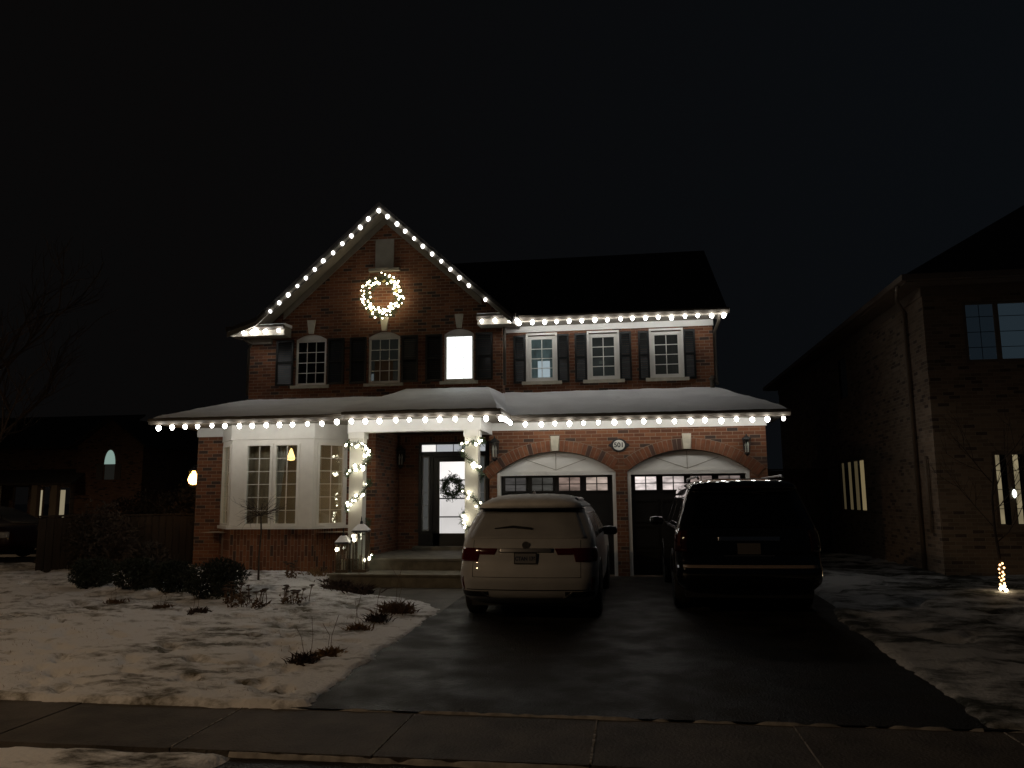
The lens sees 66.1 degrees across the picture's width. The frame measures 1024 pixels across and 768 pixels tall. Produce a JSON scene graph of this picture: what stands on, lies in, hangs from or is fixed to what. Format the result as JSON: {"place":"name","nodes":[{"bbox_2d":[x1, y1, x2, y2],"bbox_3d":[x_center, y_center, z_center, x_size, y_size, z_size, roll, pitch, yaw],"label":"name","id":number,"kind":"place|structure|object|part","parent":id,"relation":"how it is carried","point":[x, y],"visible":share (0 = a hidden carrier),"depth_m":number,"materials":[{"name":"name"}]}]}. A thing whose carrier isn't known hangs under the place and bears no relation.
{"place":"outdoors","nodes":[
{"label":"outdoors","id":0,"kind":"place"},
{"bbox_2d":[0,548,35,562],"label":"side street","id":1,"kind":"structure","parent":0,"point":[9,557],"depth_m":22.33,"materials":[{"name":"grey asphalt"}]},
{"bbox_2d":[0,518,37,555],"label":"parked car","id":2,"kind":"object","parent":1,"relation":"on","point":[19,539],"visible":0.84,"depth_m":21.74,"materials":[{"name":"black paint"}]},
{"bbox_2d":[0,506,38,550],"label":"parked car","id":3,"kind":"object","parent":1,"relation":"on","point":[13,515],"visible":0.22,"depth_m":25.41,"materials":[{"name":"grey paint"}]},
{"bbox_2d":[0,235,118,442],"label":"bare tree","id":4,"kind":"object","parent":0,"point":[7,364],"visible":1,"depth_m":21.84,"materials":[{"name":"black plant"}]},
{"bbox_2d":[0,562,439,710],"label":"snow lawn","id":5,"kind":"structure","parent":0,"point":[203,661],"depth_m":9.56,"materials":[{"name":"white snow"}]},
{"bbox_2d":[67,556,116,588],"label":"evergreen shrub","id":6,"kind":"object","parent":5,"relation":"on","point":[86,573],"visible":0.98,"depth_m":14.12,"materials":[{"name":"green plant"}]},
{"bbox_2d":[102,587,129,604],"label":"dried plant","id":7,"kind":"object","parent":5,"relation":"on","point":[115,601],"visible":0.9,"depth_m":12.67,"materials":[{"name":"brown plant"}]},
{"bbox_2d":[109,553,156,591],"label":"evergreen shrub","id":8,"kind":"object","parent":5,"relation":"on","point":[136,571],"visible":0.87,"depth_m":13.66,"materials":[{"name":"green plant"}]},
{"bbox_2d":[126,538,171,565],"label":"hedge shrub","id":9,"kind":"object","parent":5,"relation":"on","point":[147,548],"visible":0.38,"depth_m":16.06,"materials":[{"name":"green plant"}]},
{"bbox_2d":[152,588,176,608],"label":"dried plant","id":10,"kind":"object","parent":5,"relation":"on","point":[158,606],"visible":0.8,"depth_m":12.20,"materials":[{"name":"brown plant"}]},
{"bbox_2d":[147,554,194,593],"bbox_3d":[-5.843,3.283,13.509,0.831,0.694,0.805,-2,-8,8],"label":"evergreen shrub","id":11,"kind":"object","parent":5,"relation":"on","point":[166,576],"visible":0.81,"depth_m":13.39,"materials":[{"name":"green plant"}]},
{"bbox_2d":[186,590,211,614],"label":"dried plant","id":12,"kind":"object","parent":5,"relation":"on","point":[190,611],"visible":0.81,"depth_m":11.66,"materials":[{"name":"brown plant"}]},
{"bbox_2d":[178,555,251,599],"bbox_3d":[-4.976,3.202,13.054,1.225,0.751,0.917,-2,-8,8],"label":"evergreen shrub","id":13,"kind":"object","parent":5,"relation":"on","point":[225,571],"visible":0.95,"depth_m":12.89,"materials":[{"name":"green plant"}]},
{"bbox_2d":[222,581,257,603],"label":"dried plant","id":14,"kind":"object","parent":5,"relation":"on","point":[226,601],"visible":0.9,"depth_m":12.55,"materials":[{"name":"brown plant"}]},
{"bbox_2d":[226,587,271,607],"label":"dried plant","id":15,"kind":"object","parent":5,"relation":"on","point":[242,601],"visible":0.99,"depth_m":12.22,"materials":[{"name":"brown plant"}]},
{"bbox_2d":[230,485,292,579],"bbox_3d":[-4.667,2.808,14.722,1.141,1.838,1.074,-2,-8,8],"label":"bare ornamental tree","id":16,"kind":"object","parent":5,"relation":"on","point":[257,514],"visible":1,"depth_m":14.69,"materials":[{"name":"brown plant"}]},
{"bbox_2d":[283,560,300,577],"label":"dried plant","id":17,"kind":"object","parent":5,"relation":"on","point":[290,575],"visible":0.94,"depth_m":14.89,"materials":[{"name":"brown plant"}]},
{"bbox_2d":[279,584,313,605],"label":"dried plant","id":18,"kind":"object","parent":5,"relation":"on","point":[286,598],"visible":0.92,"depth_m":12.40,"materials":[{"name":"brown plant"}]},
{"bbox_2d":[280,624,326,665],"bbox_3d":[-2.208,2.740,8.399,0.567,0.503,0.431,-5,-10,30],"label":"dried plant","id":19,"kind":"object","parent":5,"relation":"on","point":[304,658],"visible":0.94,"depth_m":8.35,"materials":[{"name":"brown plant"}]},
{"bbox_2d":[295,547,328,576],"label":"dried plant","id":20,"kind":"object","parent":5,"relation":"on","point":[318,573],"visible":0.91,"depth_m":15.44,"materials":[{"name":"brown plant"}]},
{"bbox_2d":[309,615,348,657],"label":"dried plant","id":21,"kind":"object","parent":5,"relation":"on","point":[331,652],"visible":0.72,"depth_m":8.72,"materials":[{"name":"brown plant"}]},
{"bbox_2d":[317,554,356,590],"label":"dried plant","id":22,"kind":"object","parent":5,"relation":"on","point":[333,584],"visible":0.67,"depth_m":13.70,"materials":[{"name":"brown plant"}]},
{"bbox_2d":[338,594,374,630],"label":"dried plant","id":23,"kind":"object","parent":5,"relation":"on","point":[359,626],"visible":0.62,"depth_m":10.19,"materials":[{"name":"brown plant"}]},
{"bbox_2d":[331,553,392,594],"bbox_3d":[-2.521,3.253,13.614,1.083,0.755,0.753,-2,-8,8],"label":"dried plant","id":24,"kind":"object","parent":5,"relation":"on","point":[360,589],"visible":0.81,"depth_m":13.45,"materials":[{"name":"brown plant"}]},
{"bbox_2d":[357,586,397,623],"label":"dried plant","id":25,"kind":"object","parent":5,"relation":"on","point":[378,618],"visible":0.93,"depth_m":10.77,"materials":[{"name":"brown plant"}]},
{"bbox_2d":[363,565,419,615],"bbox_3d":[-1.713,2.995,11.549,0.892,0.740,0.760,-7,-11,40],"label":"dried plant","id":26,"kind":"object","parent":5,"relation":"on","point":[394,607],"visible":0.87,"depth_m":11.42,"materials":[{"name":"brown plant"}]},
{"bbox_2d":[214,757,461,767],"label":"driveway apron","id":27,"kind":"object","parent":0,"point":[249,763],"visible":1,"depth_m":5.46,"materials":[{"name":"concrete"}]},
{"bbox_2d":[228,752,587,767],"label":"curb","id":28,"kind":"structure","parent":27,"relation":"on","point":[423,762],"depth_m":5.46,"materials":[{"name":"grey concrete"}]},
{"bbox_2d":[255,587,464,612],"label":"walkway","id":29,"kind":"structure","parent":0,"point":[441,599],"depth_m":13.26,"materials":[{"name":"concrete"}]},
{"bbox_2d":[14,504,915,728],"bbox_3d":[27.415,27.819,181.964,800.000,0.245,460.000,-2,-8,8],"label":"ground","id":30,"kind":"structure","parent":0,"point":[22,507],"depth_m":7.04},
{"bbox_2d":[0,414,198,517],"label":"house","id":31,"kind":"structure","parent":30,"relation":"on","point":[106,459],"depth_m":45.67,"materials":[{"name":"brick"}]},
{"bbox_2d":[39,490,42,515],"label":"lit window","id":32,"kind":"structure","parent":31,"relation":"in","point":[41,490],"depth_m":45.83,"materials":[{"name":"beige glass"}]},
{"bbox_2d":[59,490,65,514],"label":"lit window","id":33,"kind":"structure","parent":31,"relation":"in","point":[62,496],"depth_m":45.57,"materials":[{"name":"beige glass"}]},
{"bbox_2d":[104,450,114,463],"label":"arched window","id":34,"kind":"structure","parent":31,"relation":"in","point":[110,457],"depth_m":44.78,"materials":[{"name":"green glass"}]},
{"bbox_2d":[104,464,114,479],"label":"window","id":35,"kind":"structure","parent":31,"relation":"in","point":[109,469],"depth_m":44.75,"materials":[{"name":"black glass"}]},
{"bbox_2d":[60,498,150,568],"bbox_3d":[-8.597,3.226,16.293,1.897,1.742,1.530,2,-8,-15],"label":"hedge shrub","id":36,"kind":"object","parent":30,"relation":"on","point":[89,534],"visible":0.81,"depth_m":16.22,"materials":[{"name":"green plant"}]},
{"bbox_2d":[34,511,179,566],"bbox_3d":[-9.511,4.061,20.789,0.101,1.365,9.183,-1,-8,3],"label":"wooden fence","id":37,"kind":"object","parent":30,"relation":"on","point":[85,523],"visible":0.07,"depth_m":17.31,"materials":[{"name":"brown wood"}]},
{"bbox_2d":[35,513,194,572],"bbox_3d":[-8.265,3.525,17.134,3.581,1.365,0.198,4,-9,-29],"label":"wooden fence","id":38,"kind":"object","parent":30,"relation":"on","point":[160,524],"visible":0.34,"depth_m":17.11,"materials":[{"name":"brown wood"}]},
{"bbox_2d":[0,747,229,767],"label":"snow verge","id":39,"kind":"structure","parent":30,"relation":"on","point":[22,757],"depth_m":5.50,"materials":[{"name":"white snow"}]},
{"bbox_2d":[115,486,191,548],"bbox_3d":[-9.291,3.691,20.320,2.542,2.189,1.920,-2,-8,8],"label":"hedge shrub","id":40,"kind":"object","parent":30,"relation":"on","point":[146,504],"visible":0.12,"depth_m":20.24,"materials":[{"name":"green plant"}]},
{"bbox_2d":[139,478,194,552],"bbox_3d":[-8.268,3.455,19.584,2.207,2.303,2.237,-2,-8,8],"label":"hedge shrub","id":41,"kind":"object","parent":30,"relation":"on","point":[166,502],"visible":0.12,"depth_m":19.68,"materials":[{"name":"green plant"}]},
{"bbox_2d":[148,202,790,587],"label":"brick house","id":42,"kind":"structure","parent":30,"relation":"on","point":[330,352],"depth_m":17.55,"materials":[{"name":"brown brick"}]},
{"bbox_2d":[188,465,196,489],"bbox_3d":[-6.871,2.015,17.045,0.277,0.539,0.243,-2,-8,8],"label":"wall lantern","id":43,"kind":"object","parent":42,"relation":"attached to","point":[192,478],"depth_m":16.98,"materials":[{"name":"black glass"}]},
{"bbox_2d":[156,421,323,430],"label":"string lights","id":44,"kind":"object","parent":42,"relation":"attached to","point":[279,425],"visible":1,"depth_m":15.52,"materials":[{"name":"white plastic"}]},
{"bbox_2d":[242,327,279,334],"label":"string lights","id":45,"kind":"object","parent":42,"relation":"attached to","point":[256,330],"visible":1,"depth_m":18.19,"materials":[{"name":"white plastic"}]},
{"bbox_2d":[275,445,288,522],"bbox_3d":[-4.737,2.029,16.191,0.310,1.700,0.050,-2,-8,8],"label":"curtain","id":46,"kind":"object","parent":42,"relation":"hanging from","point":[282,451],"visible":0.61,"depth_m":16.23,"materials":[{"name":"beige fabric"}]},
{"bbox_2d":[217,423,348,528],"bbox_3d":[-4.850,1.918,16.308,2.900,2.121,0.664,-2,-8,8],"label":"bay window","id":47,"kind":"structure","parent":42,"relation":"in","point":[309,439],"depth_m":16.09,"materials":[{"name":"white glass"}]},
{"bbox_2d":[246,446,269,523],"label":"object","id":48,"kind":"structure","parent":47,"relation":"in","point":[254,466],"depth_m":16.34,"materials":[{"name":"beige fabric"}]},
{"bbox_2d":[288,445,294,460],"bbox_3d":[-4.725,1.337,16.860,0.170,0.600,0.170,-2,-8,8],"label":"pendant lamp","id":49,"kind":"object","parent":42,"relation":"hanging from","point":[291,456],"visible":0.87,"depth_m":16.79,"materials":[{"name":"yellow glass"}]},
{"bbox_2d":[290,335,328,388],"bbox_3d":[-4.717,-0.528,18.468,0.940,1.280,0.140,-2,-8,8],"label":"window","id":50,"kind":"structure","parent":42,"relation":"in","point":[311,349],"depth_m":18.51,"materials":[{"name":"white glass"}]},
{"bbox_2d":[269,207,380,313],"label":"string lights","id":51,"kind":"object","parent":42,"relation":"attached to","point":[323,261],"visible":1,"depth_m":18.14,"materials":[{"name":"white plastic"}]},
{"bbox_2d":[334,528,351,572],"bbox_3d":[-3.168,3.115,14.778,0.290,0.820,0.290,-1,-8,2],"label":"floor lantern","id":52,"kind":"object","parent":42,"relation":"on","point":[344,539],"visible":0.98,"depth_m":14.69,"materials":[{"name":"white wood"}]},
{"bbox_2d":[335,439,374,561],"bbox_3d":[-2.961,2.221,15.216,0.734,2.404,0.973,0,-8,-5],"label":"garland","id":53,"kind":"object","parent":42,"relation":"attached to","point":[355,469],"visible":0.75,"depth_m":15.30,"materials":[{"name":"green plant"}]},
{"bbox_2d":[351,516,370,571],"bbox_3d":[-2.858,3.026,14.908,0.330,1.030,0.330,-1,-8,2],"label":"floor lantern","id":54,"kind":"object","parent":42,"relation":"on","point":[361,527],"visible":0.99,"depth_m":14.81,"materials":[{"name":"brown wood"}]},
{"bbox_2d":[358,271,406,320],"bbox_3d":[-2.997,-2.046,18.310,1.204,1.284,0.607,-2,-8,8],"label":"wreath","id":55,"kind":"object","parent":42,"relation":"attached to","point":[394,305],"visible":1,"depth_m":18.28,"materials":[{"name":"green plant"}]},
{"bbox_2d":[363,332,402,386],"bbox_3d":[-2.956,-0.580,18.211,0.940,1.280,0.140,-2,-8,8],"label":"window","id":56,"kind":"structure","parent":42,"relation":"in","point":[384,347],"depth_m":18.25,"materials":[{"name":"grey glass"}]},
{"bbox_2d":[396,445,404,468],"bbox_3d":[-2.525,1.655,17.879,0.243,0.539,0.267,-2,-8,8],"label":"wall lantern","id":57,"kind":"object","parent":42,"relation":"attached to","point":[401,450],"depth_m":17.84,"materials":[{"name":"black metal"}]},
{"bbox_2d":[334,416,488,424],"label":"string lights","id":58,"kind":"object","parent":42,"relation":"attached to","point":[379,421],"visible":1,"depth_m":14.81,"materials":[{"name":"white plastic"}]},
{"bbox_2d":[385,213,486,301],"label":"string lights","id":59,"kind":"object","parent":42,"relation":"attached to","point":[459,277],"visible":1,"depth_m":17.74,"materials":[{"name":"white plastic"}]},
{"bbox_2d":[433,456,464,545],"bbox_3d":[-1.316,2.615,17.653,0.936,1.980,0.117,-2,-8,8],"label":"front door","id":60,"kind":"structure","parent":42,"relation":"in","point":[446,518],"depth_m":17.70,"materials":[{"name":"black paint"}]},
{"bbox_2d":[437,471,464,502],"bbox_3d":[-1.357,2.288,17.630,0.696,0.738,0.411,-2,-8,8],"label":"wreath","id":61,"kind":"object","parent":60,"relation":"attached to","point":[456,481],"visible":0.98,"depth_m":17.61,"materials":[{"name":"green plant"}]},
{"bbox_2d":[439,329,477,384],"bbox_3d":[-1.205,-0.631,17.955,0.880,1.280,0.140,-2,-8,8],"label":"window","id":62,"kind":"structure","parent":42,"relation":"in","point":[459,343],"depth_m":18.00,"materials":[{"name":"white glass"}]},
{"bbox_2d":[458,437,488,531],"bbox_3d":[-0.731,2.094,15.047,0.668,2.244,0.652,-2,-8,8],"label":"garland","id":63,"kind":"object","parent":42,"relation":"attached to","point":[480,442],"visible":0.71,"depth_m":14.97,"materials":[{"name":"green plant"}]},
{"bbox_2d":[489,436,499,460],"bbox_3d":[-0.357,1.330,16.175,0.234,0.519,0.257,-2,-8,8],"label":"wall lantern","id":64,"kind":"object","parent":42,"relation":"attached to","point":[494,442],"depth_m":16.14,"materials":[{"name":"black metal"}]},
{"bbox_2d":[480,317,519,322],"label":"string lights","id":65,"kind":"object","parent":42,"relation":"attached to","point":[495,320],"visible":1,"depth_m":17.43,"materials":[{"name":"white plastic"}]},
{"bbox_2d":[499,414,511,424],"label":"string lights","id":66,"kind":"object","parent":42,"relation":"attached to","point":[506,420],"visible":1,"depth_m":14.87,"materials":[{"name":"white plastic"}]},
{"bbox_2d":[522,332,561,384],"bbox_3d":[0.683,-0.578,18.063,0.920,1.195,0.123,-2,-8,8],"label":"window","id":67,"kind":"structure","parent":42,"relation":"in","point":[541,351],"depth_m":18.10,"materials":[{"name":"white"}]},
{"bbox_2d":[501,475,614,573],"bbox_3d":[0.920,2.867,16.058,2.290,1.970,0.080,-2,-8,8],"label":"garage door","id":68,"kind":"structure","parent":42,"relation":"in","point":[597,490],"depth_m":16.09,"materials":[{"name":"black paint"}]},
{"bbox_2d":[583,330,624,382],"bbox_3d":[2.072,-0.618,17.860,0.930,1.195,0.123,-2,-8,8],"label":"window","id":69,"kind":"structure","parent":42,"relation":"in","point":[603,356],"depth_m":17.89,"materials":[{"name":"white"}]},
{"bbox_2d":[608,438,628,451],"bbox_3d":[2.162,1.236,15.923,0.420,0.270,0.033,-2,-8,8],"label":"house number plaque","id":70,"kind":"object","parent":42,"relation":"attached to","point":[618,445],"visible":1,"depth_m":15.91,"materials":[{"name":"white ceramic"}]},
{"bbox_2d":[517,313,725,324],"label":"string lights","id":71,"kind":"object","parent":42,"relation":"attached to","point":[671,317],"visible":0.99,"depth_m":17.32,"materials":[{"name":"white plastic"}]},
{"bbox_2d":[523,416,785,426],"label":"string lights","id":72,"kind":"object","parent":42,"relation":"attached to","point":[690,421],"visible":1,"depth_m":15.31,"materials":[{"name":"white plastic"}]},
{"bbox_2d":[646,328,688,381],"bbox_3d":[3.467,-0.659,17.656,0.950,1.195,0.123,-2,-8,8],"label":"window","id":73,"kind":"structure","parent":42,"relation":"in","point":[666,349],"depth_m":17.69,"materials":[{"name":"grey glass"}]},
{"bbox_2d":[631,474,744,574],"bbox_3d":[3.531,2.791,15.676,2.250,1.970,0.080,-2,-8,8],"label":"garage door","id":74,"kind":"structure","parent":42,"relation":"in","point":[651,495],"depth_m":15.80,"materials":[{"name":"black paint"}]},
{"bbox_2d":[742,434,750,455],"bbox_3d":[4.611,1.193,15.468,0.198,0.439,0.218,-2,-8,8],"label":"wall lantern","id":75,"kind":"object","parent":42,"relation":"attached to","point":[745,438],"depth_m":15.44,"materials":[{"name":"black plastic"}]},
{"bbox_2d":[0,700,1023,767],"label":"sidewalk","id":76,"kind":"structure","parent":0,"point":[367,735],"depth_m":5.90,"materials":[{"name":"concrete"}]},
{"bbox_2d":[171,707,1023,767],"bbox_3d":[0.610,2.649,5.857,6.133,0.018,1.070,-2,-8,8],"label":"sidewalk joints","id":77,"kind":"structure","parent":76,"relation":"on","point":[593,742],"depth_m":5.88,"materials":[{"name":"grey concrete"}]},
{"bbox_2d":[340,708,983,731],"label":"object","id":78,"kind":"structure","parent":76,"relation":"on","point":[657,720],"depth_m":6.37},
{"bbox_2d":[0,0,1023,503],"label":"sky","id":79,"kind":"structure","parent":0,"point":[817,154],"materials":[{"name":"black"}]},
{"bbox_2d":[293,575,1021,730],"bbox_3d":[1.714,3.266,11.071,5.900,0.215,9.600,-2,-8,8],"label":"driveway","id":80,"kind":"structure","parent":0,"point":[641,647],"depth_m":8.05,"materials":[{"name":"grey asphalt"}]},
{"bbox_2d":[461,490,616,614],"bbox_3d":[0.543,2.634,12.841,2.313,1.765,4.687,-2,-8,9],"label":"parked car","id":81,"kind":"object","parent":80,"relation":"on","point":[533,549],"visible":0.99,"depth_m":10.74,"materials":[{"name":"white paint"}]},
{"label":"rear window","id":82,"kind":"part","parent":81,"relation":"part of","materials":[{"name":"grey glass"}]},
{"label":"side window","id":83,"kind":"part","parent":81,"relation":"part of","materials":[{"name":"grey glass"}]},
{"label":"side window","id":84,"kind":"part","parent":81,"relation":"part of","materials":[{"name":"grey glass"}]},
{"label":"side window","id":85,"kind":"part","parent":81,"relation":"part of","materials":[{"name":"grey glass"}]},
{"bbox_2d":[649,475,822,607],"bbox_3d":[3.608,2.563,13.251,2.493,1.952,5.030,-2,-8,8],"label":"parked car","id":86,"kind":"object","parent":80,"relation":"on","point":[742,538],"visible":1,"depth_m":10.99,"materials":[{"name":"black paint"}]},
{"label":"side window","id":87,"kind":"part","parent":86,"relation":"part of","materials":[{"name":"black glass"}]},
{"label":"side window","id":88,"kind":"part","parent":86,"relation":"part of","materials":[{"name":"black glass"}]},
{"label":"side window","id":89,"kind":"part","parent":86,"relation":"part of","materials":[{"name":"black glass"}]},
{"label":"rear window","id":90,"kind":"part","parent":86,"relation":"part of","materials":[{"name":"black glass"}]},
{"bbox_2d":[763,205,1023,575],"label":"neighbour house","id":91,"kind":"structure","parent":0,"point":[874,389],"depth_m":16.05,"materials":[{"name":"brick"}]},
{"bbox_2d":[839,358,847,398],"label":"window","id":92,"kind":"structure","parent":91,"relation":"in","point":[842,363],"depth_m":21.87,"materials":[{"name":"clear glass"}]},
{"bbox_2d":[839,457,866,513],"bbox_3d":[9.228,2.744,21.250,0.050,1.440,2.500,-2,-8,8],"label":"window","id":93,"kind":"structure","parent":91,"relation":"in","point":[852,477],"depth_m":21.28,"materials":[{"name":"beige glass"}]},
{"bbox_2d":[962,300,1023,362],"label":"window","id":94,"kind":"structure","parent":91,"relation":"in","point":[993,330],"depth_m":15.61,"materials":[{"name":"blue glass"}]},
{"bbox_2d":[991,451,1023,527],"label":"window","id":95,"kind":"structure","parent":91,"relation":"in","point":[1005,513],"depth_m":15.16,"materials":[{"name":"beige glass"}]},
{"bbox_2d":[814,553,1023,732],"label":"snow lawn","id":96,"kind":"structure","parent":0,"point":[959,639],"depth_m":10.13,"materials":[{"name":"white snow"}]},
{"bbox_2d":[921,397,1023,591],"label":"bare tree","id":97,"kind":"object","parent":96,"relation":"on","point":[994,525],"visible":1,"depth_m":12.81,"materials":[{"name":"brown plant"}]},
{"bbox_2d":[998,562,1007,591],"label":"string lights","id":98,"kind":"object","parent":97,"relation":"attached to","point":[1003,588],"visible":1,"depth_m":12.58,"materials":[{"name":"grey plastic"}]}
]}

